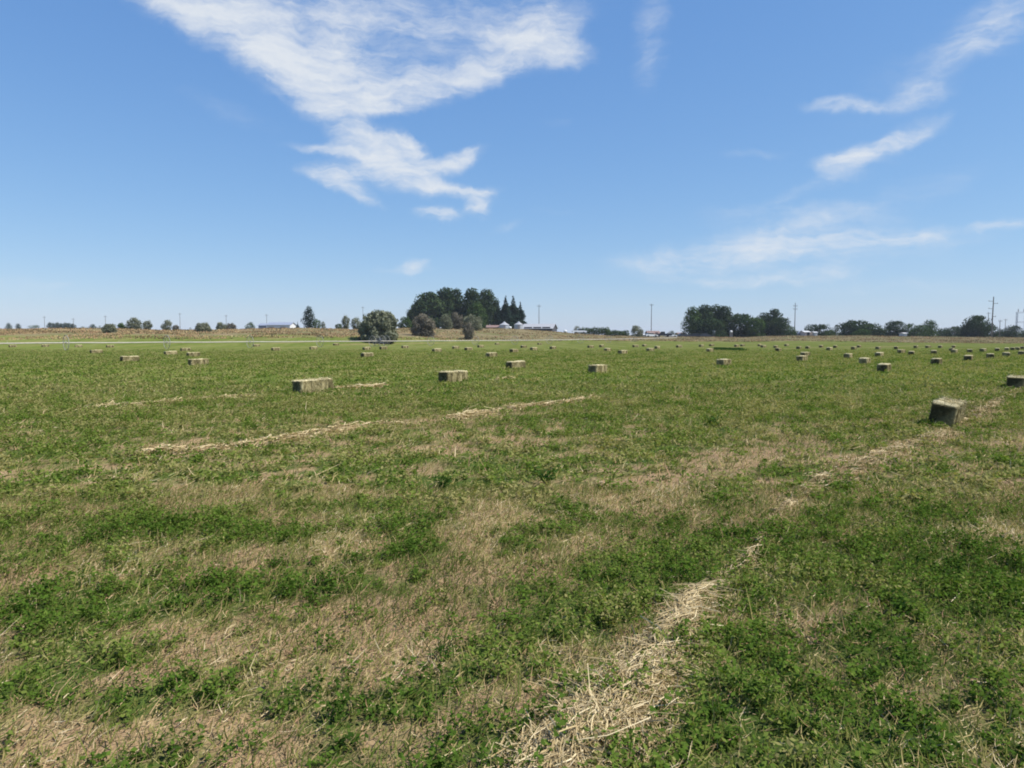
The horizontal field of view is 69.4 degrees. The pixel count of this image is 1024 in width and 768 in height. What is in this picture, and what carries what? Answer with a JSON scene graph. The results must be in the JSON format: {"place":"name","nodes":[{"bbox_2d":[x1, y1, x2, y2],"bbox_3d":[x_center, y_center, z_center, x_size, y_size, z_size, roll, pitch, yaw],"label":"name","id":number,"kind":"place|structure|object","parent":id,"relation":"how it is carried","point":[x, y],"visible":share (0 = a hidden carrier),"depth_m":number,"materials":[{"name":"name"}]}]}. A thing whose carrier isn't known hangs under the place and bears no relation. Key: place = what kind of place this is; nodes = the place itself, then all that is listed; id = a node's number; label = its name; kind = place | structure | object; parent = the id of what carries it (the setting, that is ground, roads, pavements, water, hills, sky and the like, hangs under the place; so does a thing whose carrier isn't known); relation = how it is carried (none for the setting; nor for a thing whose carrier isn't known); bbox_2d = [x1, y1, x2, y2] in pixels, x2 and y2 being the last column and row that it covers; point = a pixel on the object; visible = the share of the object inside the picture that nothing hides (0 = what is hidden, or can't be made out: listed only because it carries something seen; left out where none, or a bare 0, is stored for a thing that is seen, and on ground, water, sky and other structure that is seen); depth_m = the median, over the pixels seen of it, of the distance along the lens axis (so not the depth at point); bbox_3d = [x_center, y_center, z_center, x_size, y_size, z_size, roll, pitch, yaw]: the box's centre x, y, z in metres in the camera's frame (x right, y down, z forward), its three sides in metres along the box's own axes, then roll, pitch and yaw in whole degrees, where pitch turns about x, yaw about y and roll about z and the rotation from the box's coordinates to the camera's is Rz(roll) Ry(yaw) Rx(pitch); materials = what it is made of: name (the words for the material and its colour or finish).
{"place":"outdoors","nodes":[
{"label":"outdoors","id":0,"kind":"place"},
{"bbox_2d":[0,328,1023,767],"bbox_3d":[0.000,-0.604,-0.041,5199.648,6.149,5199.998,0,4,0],"label":"field","id":1,"kind":"structure","parent":0,"point":[326,342],"depth_m":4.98,"materials":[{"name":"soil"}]},
{"bbox_2d":[101,324,117,332],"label":"bush","id":2,"kind":"object","parent":1,"relation":"on","point":[108,328],"visible":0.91,"depth_m":142.03,"materials":[{"name":"green plant"}]},
{"bbox_2d":[120,356,139,361],"bbox_3d":[-25.354,-1.646,49.107,0.648,0.541,1.256,3,5,40],"label":"hay bale","id":3,"kind":"object","parent":1,"relation":"on","point":[128,358],"visible":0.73,"depth_m":48.87},
{"bbox_2d":[125,317,142,328],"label":"bush","id":4,"kind":"object","parent":1,"relation":"on","point":[134,325],"visible":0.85,"depth_m":188.65,"materials":[{"name":"green plant"}]},
{"bbox_2d":[142,320,152,329],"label":"bush","id":5,"kind":"object","parent":1,"relation":"on","point":[148,325],"visible":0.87,"depth_m":185.02,"materials":[{"name":"green plant"}]},
{"bbox_2d":[75,392,256,409],"bbox_3d":[-8.313,0.386,18.585,0.965,0.187,5.104,3,5,35],"label":"hay windrow","id":6,"kind":"object","parent":1,"relation":"on","point":[115,404],"visible":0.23,"depth_m":18.22,"materials":[{"name":"plant"}]},
{"bbox_2d":[160,320,171,329],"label":"bush","id":7,"kind":"object","parent":1,"relation":"on","point":[166,324],"visible":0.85,"depth_m":189.11,"materials":[{"name":"green plant"}]},
{"bbox_2d":[186,352,199,356],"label":"hay bale","id":8,"kind":"object","parent":1,"relation":"on","point":[194,354],"visible":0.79,"depth_m":61.51},
{"bbox_2d":[188,359,208,365],"bbox_3d":[-18.265,-1.276,43.058,0.614,0.530,1.230,3,5,39],"label":"hay bale","id":9,"kind":"object","parent":1,"relation":"on","point":[197,361],"visible":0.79,"depth_m":42.79},
{"bbox_2d":[195,322,211,331],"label":"bush","id":10,"kind":"object","parent":1,"relation":"on","point":[204,327],"visible":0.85,"depth_m":156.98,"materials":[{"name":"green plant"}]},
{"bbox_2d":[215,322,226,329],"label":"bush","id":11,"kind":"object","parent":1,"relation":"on","point":[220,325],"visible":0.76,"depth_m":176.91,"materials":[{"name":"green plant"}]},
{"bbox_2d":[225,323,236,328],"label":"bush","id":12,"kind":"object","parent":1,"relation":"on","point":[232,325],"visible":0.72,"depth_m":178.92,"materials":[{"name":"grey plant"}]},
{"bbox_2d":[128,418,414,458],"bbox_3d":[-3.634,0.811,11.985,1.224,0.175,5.347,3,5,38],"label":"hay windrow","id":13,"kind":"object","parent":1,"relation":"on","point":[342,428],"visible":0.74,"depth_m":11.48,"materials":[{"name":"plant"}]},
{"bbox_2d":[266,322,295,328],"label":"storage shed","id":14,"kind":"structure","parent":1,"relation":"on","point":[281,324],"depth_m":329.45,"materials":[{"name":"white paint"}]},
{"bbox_2d":[300,306,314,327],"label":"poplar tree","id":15,"kind":"object","parent":1,"relation":"on","point":[308,320],"visible":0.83,"depth_m":248.41,"materials":[{"name":"green plant"}]},
{"bbox_2d":[291,377,334,392],"bbox_3d":[-5.974,0.050,22.233,0.674,0.583,1.336,3,7,41],"label":"hay bale","id":16,"kind":"object","parent":1,"relation":"on","point":[314,383],"visible":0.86,"depth_m":21.96},
{"bbox_2d":[312,319,321,328],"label":"bush","id":17,"kind":"object","parent":1,"relation":"on","point":[316,325],"visible":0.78,"depth_m":238.83,"materials":[{"name":"green plant"}]},
{"bbox_2d":[0,335,676,349],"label":"irrigation wheel line","id":18,"kind":"object","parent":1,"relation":"on","point":[373,341],"visible":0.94,"depth_m":120.08,"materials":[{"name":"metal"}]},
{"bbox_2d":[341,315,349,328],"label":"bush","id":19,"kind":"object","parent":1,"relation":"on","point":[344,321],"visible":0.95,"depth_m":199.06,"materials":[{"name":"green plant"}]},
{"bbox_2d":[351,318,359,328],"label":"bush","id":20,"kind":"object","parent":1,"relation":"on","point":[357,322],"visible":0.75,"depth_m":194.99,"materials":[{"name":"green plant"}]},
{"bbox_2d":[335,380,389,388],"bbox_3d":[-4.844,0.037,23.931,2.468,0.204,1.003,-4,5,-44],"label":"hay windrow","id":21,"kind":"object","parent":1,"relation":"on","point":[364,385],"visible":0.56,"depth_m":23.80,"materials":[{"name":"plant"}]},
{"bbox_2d":[361,353,373,357],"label":"hay bale","id":22,"kind":"object","parent":1,"relation":"on","point":[366,354],"visible":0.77,"depth_m":59.55},
{"bbox_2d":[357,309,399,342],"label":"bush","id":23,"kind":"object","parent":1,"relation":"on","point":[376,323],"visible":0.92,"depth_m":143.47,"materials":[{"name":"green plant"}]},
{"bbox_2d":[398,316,412,327],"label":"bush","id":24,"kind":"object","parent":1,"relation":"on","point":[407,322],"visible":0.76,"depth_m":260.23,"materials":[{"name":"green plant"}]},
{"bbox_2d":[405,304,424,325],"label":"broadleaf tree","id":25,"kind":"object","parent":1,"relation":"on","point":[411,311],"visible":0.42,"depth_m":284.35,"materials":[{"name":"green plant"}]},
{"bbox_2d":[409,313,435,335],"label":"bush","id":26,"kind":"object","parent":1,"relation":"on","point":[421,322],"visible":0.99,"depth_m":170.13,"materials":[{"name":"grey plant"}]},
{"bbox_2d":[408,291,445,327],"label":"broadleaf tree","id":27,"kind":"object","parent":1,"relation":"on","point":[427,304],"visible":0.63,"depth_m":285.20,"materials":[{"name":"green plant"}]},
{"bbox_2d":[419,627,458,661],"bbox_3d":[-0.362,1.339,3.742,0.156,0.206,0.194,1,4,21],"label":"weed plant","id":28,"kind":"object","parent":1,"relation":"on","point":[443,647],"visible":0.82,"depth_m":3.75,"materials":[{"name":"green plant"}]},
{"bbox_2d":[428,470,454,487],"bbox_3d":[-0.761,1.059,7.987,0.294,0.226,0.266,0,4,-5],"label":"weed plant","id":29,"kind":"object","parent":1,"relation":"on","point":[441,483],"visible":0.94,"depth_m":7.97,"materials":[{"name":"green plant"}]},
{"bbox_2d":[438,314,452,328],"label":"bush","id":30,"kind":"object","parent":1,"relation":"on","point":[446,320],"visible":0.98,"depth_m":212.73,"materials":[{"name":"green plant"}]},
{"bbox_2d":[434,287,463,328],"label":"poplar tree","id":31,"kind":"object","parent":1,"relation":"on","point":[447,299],"visible":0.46,"depth_m":290.66,"materials":[{"name":"green plant"}]},
{"bbox_2d":[437,369,468,381],"bbox_3d":[-2.188,-0.274,27.454,0.666,0.576,1.299,3,5,38],"label":"hay bale","id":32,"kind":"object","parent":1,"relation":"on","point":[453,375],"visible":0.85,"depth_m":27.13},
{"bbox_2d":[448,288,465,327],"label":"poplar tree","id":33,"kind":"object","parent":1,"relation":"on","point":[457,290],"visible":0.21,"depth_m":296.51,"materials":[{"name":"green plant"}]},
{"bbox_2d":[451,312,463,328],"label":"bush","id":34,"kind":"object","parent":1,"relation":"on","point":[455,317],"visible":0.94,"depth_m":216.57,"materials":[{"name":"green plant"}]},
{"bbox_2d":[462,322,474,339],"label":"bush","id":35,"kind":"object","parent":1,"relation":"on","point":[470,332],"visible":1,"depth_m":171.07,"materials":[{"name":"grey plant"}]},
{"bbox_2d":[458,287,484,328],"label":"poplar tree","id":36,"kind":"object","parent":1,"relation":"on","point":[471,296],"visible":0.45,"depth_m":288.69,"materials":[{"name":"green plant"}]},
{"bbox_2d":[462,314,482,329],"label":"bush","id":37,"kind":"object","parent":1,"relation":"on","point":[477,324],"visible":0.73,"depth_m":210.30,"materials":[{"name":"green plant"}]},
{"bbox_2d":[467,302,488,328],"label":"poplar tree","id":38,"kind":"object","parent":1,"relation":"on","point":[476,312],"visible":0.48,"depth_m":277.69,"materials":[{"name":"green plant"}]},
{"bbox_2d":[478,289,499,327],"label":"poplar tree","id":39,"kind":"object","parent":1,"relation":"on","point":[488,299],"visible":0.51,"depth_m":293.87,"materials":[{"name":"green plant"}]},
{"bbox_2d":[492,303,501,324],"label":"spruce tree","id":40,"kind":"object","parent":1,"relation":"on","point":[497,315],"visible":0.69,"depth_m":282.08,"materials":[{"name":"green plant"}]},
{"bbox_2d":[499,322,508,328],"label":"grain bin","id":41,"kind":"object","parent":1,"relation":"on","point":[504,325],"visible":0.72,"depth_m":259.82,"materials":[{"name":"metal"}]},
{"bbox_2d":[495,296,515,327],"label":"spruce tree","id":42,"kind":"object","parent":1,"relation":"on","point":[506,316],"visible":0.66,"depth_m":282.18,"materials":[{"name":"green plant"}]},
{"bbox_2d":[0,391,1023,509],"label":"alfalfa","id":43,"kind":"object","parent":1,"relation":"on","point":[534,419],"visible":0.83,"depth_m":11.88,"materials":[{"name":"green plant"}]},
{"bbox_2d":[0,348,1023,397],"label":"alfalfa","id":44,"kind":"object","parent":1,"relation":"on","point":[1000,360],"visible":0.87,"depth_m":36.56,"materials":[{"name":"green plant"}]},
{"bbox_2d":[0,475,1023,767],"bbox_3d":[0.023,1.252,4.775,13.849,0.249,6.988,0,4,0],"label":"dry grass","id":45,"kind":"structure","parent":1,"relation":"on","point":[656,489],"depth_m":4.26,"materials":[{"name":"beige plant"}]},
{"bbox_2d":[0,382,1023,487],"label":"dry grass","id":46,"kind":"structure","parent":1,"relation":"on","point":[551,437],"depth_m":11.42,"materials":[{"name":"beige plant"}]},
{"bbox_2d":[0,327,1023,342],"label":"bank grass","id":47,"kind":"structure","parent":1,"relation":"on","point":[102,334],"depth_m":171.75,"materials":[{"name":"plant"}]},
{"bbox_2d":[0,487,1023,767],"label":"alfalfa","id":48,"kind":"object","parent":1,"relation":"on","point":[606,611],"visible":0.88,"depth_m":4.22,"materials":[{"name":"green plant"}]},
{"bbox_2d":[0,452,1023,767],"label":"loose straw","id":49,"kind":"object","parent":1,"relation":"on","point":[486,590],"visible":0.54,"depth_m":4.74,"materials":[{"name":"beige plant"}]},
{"bbox_2d":[505,360,525,368],"bbox_3d":[0.217,-0.987,38.737,0.648,0.541,1.247,4,7,43],"label":"hay bale","id":50,"kind":"object","parent":1,"relation":"on","point":[515,363],"visible":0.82,"depth_m":38.47},
{"bbox_2d":[509,296,523,328],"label":"spruce tree","id":51,"kind":"object","parent":1,"relation":"on","point":[514,310],"visible":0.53,"depth_m":285.84,"materials":[{"name":"green plant"}]},
{"bbox_2d":[514,321,523,328],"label":"grain bin","id":52,"kind":"object","parent":1,"relation":"on","point":[518,325],"visible":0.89,"depth_m":259.92,"materials":[{"name":"metal"}]},
{"bbox_2d":[443,394,597,419],"bbox_3d":[0.313,0.436,17.268,1.045,0.257,6.322,3,5,37],"label":"hay windrow","id":53,"kind":"object","parent":1,"relation":"on","point":[467,413],"visible":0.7,"depth_m":16.68,"materials":[{"name":"plant"}]},
{"bbox_2d":[518,302,526,323],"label":"spruce tree","id":54,"kind":"object","parent":1,"relation":"on","point":[521,313],"visible":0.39,"depth_m":288.08,"materials":[{"name":"green plant"}]},
{"bbox_2d":[523,324,557,330],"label":"machine shed","id":55,"kind":"structure","parent":1,"relation":"on","point":[548,327],"depth_m":270.48,"materials":[{"name":"metal"}]},
{"bbox_2d":[534,465,559,484],"bbox_3d":[0.388,1.025,8.267,0.294,0.259,0.376,1,4,8],"label":"weed plant","id":56,"kind":"object","parent":1,"relation":"on","point":[547,475],"visible":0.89,"depth_m":8.24,"materials":[{"name":"green plant"}]},
{"bbox_2d":[539,620,569,642],"bbox_3d":[0.228,1.350,4.023,0.168,0.147,0.174,-1,4,-16],"label":"weed plant","id":57,"kind":"object","parent":1,"relation":"on","point":[558,627],"visible":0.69,"depth_m":4.02,"materials":[{"name":"green plant"}]},
{"bbox_2d":[579,326,610,334],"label":"hedge","id":58,"kind":"object","parent":1,"relation":"on","point":[599,331],"visible":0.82,"depth_m":279.00,"materials":[{"name":"green plant"}]},
{"bbox_2d":[588,364,607,372],"bbox_3d":[3.940,-0.697,33.962,0.614,0.530,1.221,3,4,35],"label":"hay bale","id":59,"kind":"object","parent":1,"relation":"on","point":[597,368],"visible":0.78,"depth_m":33.62},
{"bbox_2d":[463,544,766,767],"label":"hay windrow","id":60,"kind":"object","parent":1,"relation":"on","point":[594,702],"visible":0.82,"depth_m":3.22,"materials":[{"name":"plant"}]},
{"bbox_2d":[604,330,629,335],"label":"hedge","id":61,"kind":"object","parent":1,"relation":"on","point":[616,332],"visible":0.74,"depth_m":282.89,"materials":[{"name":"green plant"}]},
{"bbox_2d":[631,325,643,336],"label":"bush","id":62,"kind":"object","parent":1,"relation":"on","point":[637,333],"visible":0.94,"depth_m":260.67,"materials":[{"name":"green plant"}]},
{"bbox_2d":[680,307,700,336],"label":"poplar tree","id":63,"kind":"object","parent":1,"relation":"on","point":[691,315],"visible":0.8,"depth_m":282.74,"materials":[{"name":"green plant"}]},
{"bbox_2d":[696,304,716,336],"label":"poplar tree","id":64,"kind":"object","parent":1,"relation":"on","point":[705,312],"visible":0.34,"depth_m":289.01,"materials":[{"name":"green plant"}]},
{"bbox_2d":[688,318,728,336],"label":"broadleaf tree","id":65,"kind":"object","parent":1,"relation":"on","point":[711,325],"visible":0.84,"depth_m":276.03,"materials":[{"name":"green plant"}]},
{"bbox_2d":[697,692,728,720],"bbox_3d":[0.853,1.415,3.192,0.148,0.123,0.166,-3,5,-39],"label":"weed plant","id":66,"kind":"object","parent":1,"relation":"on","point":[711,713],"visible":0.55,"depth_m":3.19,"materials":[{"name":"green plant"}]},
{"bbox_2d":[704,414,725,426],"bbox_3d":[3.688,0.691,13.527,0.421,0.258,0.308,3,5,41],"label":"weed plant","id":67,"kind":"object","parent":1,"relation":"on","point":[712,420],"visible":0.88,"depth_m":13.52,"materials":[{"name":"green plant"}]},
{"bbox_2d":[710,304,728,336],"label":"poplar tree","id":68,"kind":"object","parent":1,"relation":"on","point":[714,310],"visible":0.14,"depth_m":296.96,"materials":[{"name":"green plant"}]},
{"bbox_2d":[716,359,730,365],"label":"hay bale","id":69,"kind":"object","parent":1,"relation":"on","point":[723,361],"visible":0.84,"depth_m":42.22},
{"bbox_2d":[715,305,734,336],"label":"poplar tree","id":70,"kind":"object","parent":1,"relation":"on","point":[725,311],"visible":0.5,"depth_m":292.31,"materials":[{"name":"green plant"}]},
{"bbox_2d":[713,347,746,349],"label":"uncut strip","id":71,"kind":"object","parent":1,"relation":"on","point":[727,348],"visible":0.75,"depth_m":92.11,"materials":[{"name":"green plant"}]},
{"bbox_2d":[722,313,752,336],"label":"broadleaf tree","id":72,"kind":"object","parent":1,"relation":"on","point":[738,323],"visible":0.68,"depth_m":286.61,"materials":[{"name":"green plant"}]},
{"bbox_2d":[741,317,767,336],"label":"broadleaf tree","id":73,"kind":"object","parent":1,"relation":"on","point":[757,323],"visible":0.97,"depth_m":281.71,"materials":[{"name":"green plant"}]},
{"bbox_2d":[756,312,773,335],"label":"poplar tree","id":74,"kind":"object","parent":1,"relation":"on","point":[766,319],"visible":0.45,"depth_m":293.18,"materials":[{"name":"green plant"}]},
{"bbox_2d":[766,308,782,335],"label":"poplar tree","id":75,"kind":"object","parent":1,"relation":"on","point":[774,312],"visible":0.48,"depth_m":293.68,"materials":[{"name":"green plant"}]},
{"bbox_2d":[769,317,790,335],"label":"broadleaf tree","id":76,"kind":"object","parent":1,"relation":"on","point":[781,327],"visible":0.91,"depth_m":287.77,"materials":[{"name":"green plant"}]},
{"bbox_2d":[784,326,797,335],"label":"bush","id":77,"kind":"object","parent":1,"relation":"on","point":[790,330],"visible":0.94,"depth_m":278.83,"materials":[{"name":"green plant"}]},
{"bbox_2d":[796,355,807,360],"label":"hay bale","id":78,"kind":"object","parent":1,"relation":"on","point":[801,357],"visible":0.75,"depth_m":50.06},
{"bbox_2d":[802,324,819,331],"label":"shed","id":79,"kind":"object","parent":1,"relation":"on","point":[811,327],"visible":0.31,"depth_m":328.25,"materials":[{"name":"metal"}]},
{"bbox_2d":[810,324,834,335],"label":"broadleaf tree","id":80,"kind":"object","parent":1,"relation":"on","point":[820,327],"visible":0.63,"depth_m":323.11,"materials":[{"name":"green plant"}]},
{"bbox_2d":[737,428,965,566],"bbox_3d":[4.413,1.009,9.294,1.069,0.125,9.488,3,5,39],"label":"hay windrow","id":81,"kind":"object","parent":1,"relation":"on","point":[825,474],"visible":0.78,"depth_m":9.52,"materials":[{"name":"plant"}]},
{"bbox_2d":[834,319,874,335],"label":"broadleaf tree","id":82,"kind":"object","parent":1,"relation":"on","point":[849,327],"visible":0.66,"depth_m":297.12,"materials":[{"name":"green plant"}]},
{"bbox_2d":[851,329,871,335],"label":"bush","id":83,"kind":"object","parent":1,"relation":"on","point":[865,331],"visible":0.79,"depth_m":286.13,"materials":[{"name":"green plant"}]},
{"bbox_2d":[859,357,870,363],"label":"hay bale","id":84,"kind":"object","parent":1,"relation":"on","point":[862,360],"visible":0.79,"depth_m":44.67},
{"bbox_2d":[861,323,888,335],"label":"broadleaf tree","id":85,"kind":"object","parent":1,"relation":"on","point":[880,331],"visible":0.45,"depth_m":298.56,"materials":[{"name":"green plant"}]},
{"bbox_2d":[876,363,890,371],"bbox_3d":[17.699,-0.782,35.177,0.645,0.548,1.264,4,6,34],"label":"hay bale","id":86,"kind":"object","parent":1,"relation":"on","point":[882,366],"visible":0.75,"depth_m":34.76},
{"bbox_2d":[883,321,908,335],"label":"broadleaf tree","id":87,"kind":"object","parent":1,"relation":"on","point":[893,326],"visible":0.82,"depth_m":307.26,"materials":[{"name":"green plant"}]},
{"bbox_2d":[889,590,914,616],"bbox_3d":[2.286,1.317,4.365,0.141,0.171,0.220,-1,4,-9],"label":"weed plant","id":88,"kind":"object","parent":1,"relation":"on","point":[902,602],"visible":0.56,"depth_m":4.33,"materials":[{"name":"green plant"}]},
{"bbox_2d":[902,323,918,335],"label":"broadleaf tree","id":89,"kind":"object","parent":1,"relation":"on","point":[908,329],"visible":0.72,"depth_m":304.27,"materials":[{"name":"green plant"}]},
{"bbox_2d":[910,325,932,336],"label":"broadleaf tree","id":90,"kind":"object","parent":1,"relation":"on","point":[917,328],"visible":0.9,"depth_m":298.12,"materials":[{"name":"green plant"}]},
{"bbox_2d":[921,319,939,336],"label":"poplar tree","id":91,"kind":"object","parent":1,"relation":"on","point":[931,325],"visible":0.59,"depth_m":305.55,"materials":[{"name":"green plant"}]},
{"bbox_2d":[930,358,941,364],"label":"hay bale","id":92,"kind":"object","parent":1,"relation":"on","point":[936,360],"visible":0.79,"depth_m":43.67},
{"bbox_2d":[927,394,968,426],"bbox_3d":[8.307,0.553,14.097,0.611,0.677,0.992,15,17,40],"label":"hay bale","id":93,"kind":"object","parent":1,"relation":"on","point":[947,410],"visible":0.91,"depth_m":13.82},
{"bbox_2d":[941,326,960,336],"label":"broadleaf tree","id":94,"kind":"object","parent":1,"relation":"on","point":[953,331],"visible":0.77,"depth_m":348.66,"materials":[{"name":"green plant"}]},
{"bbox_2d":[956,315,995,336],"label":"broadleaf tree","id":95,"kind":"object","parent":1,"relation":"on","point":[974,326],"visible":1,"depth_m":296.83,"materials":[{"name":"green plant"}]},
{"bbox_2d":[960,386,1022,423],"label":"hay windrow","id":96,"kind":"object","parent":1,"relation":"on","point":[979,409],"visible":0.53,"depth_m":16.96,"materials":[{"name":"plant"}]},
{"bbox_2d":[988,297,997,336],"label":"power pole","id":97,"kind":"object","parent":1,"relation":"on","point":[992,316],"visible":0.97,"depth_m":260.83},
{"bbox_2d":[990,325,1000,336],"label":"broadleaf tree","id":98,"kind":"object","parent":1,"relation":"on","point":[995,334],"visible":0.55,"depth_m":308.31,"materials":[{"name":"green plant"}]},
{"bbox_2d":[1003,325,1022,336],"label":"broadleaf tree","id":99,"kind":"object","parent":1,"relation":"on","point":[1011,332],"visible":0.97,"depth_m":308.41,"materials":[{"name":"green plant"}]},
{"bbox_2d":[1006,374,1023,388],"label":"hay bale","id":100,"kind":"object","parent":1,"relation":"on","point":[1016,381],"visible":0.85,"depth_m":23.41},
{"bbox_2d":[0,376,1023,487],"bbox_3d":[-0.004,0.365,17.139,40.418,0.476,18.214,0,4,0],"label":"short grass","id":101,"kind":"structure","parent":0,"point":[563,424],"depth_m":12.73,"materials":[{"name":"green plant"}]},
{"bbox_2d":[0,0,1023,334],"label":"sky","id":102,"kind":"structure","parent":0,"point":[186,163],"materials":[{"name":"blue"}]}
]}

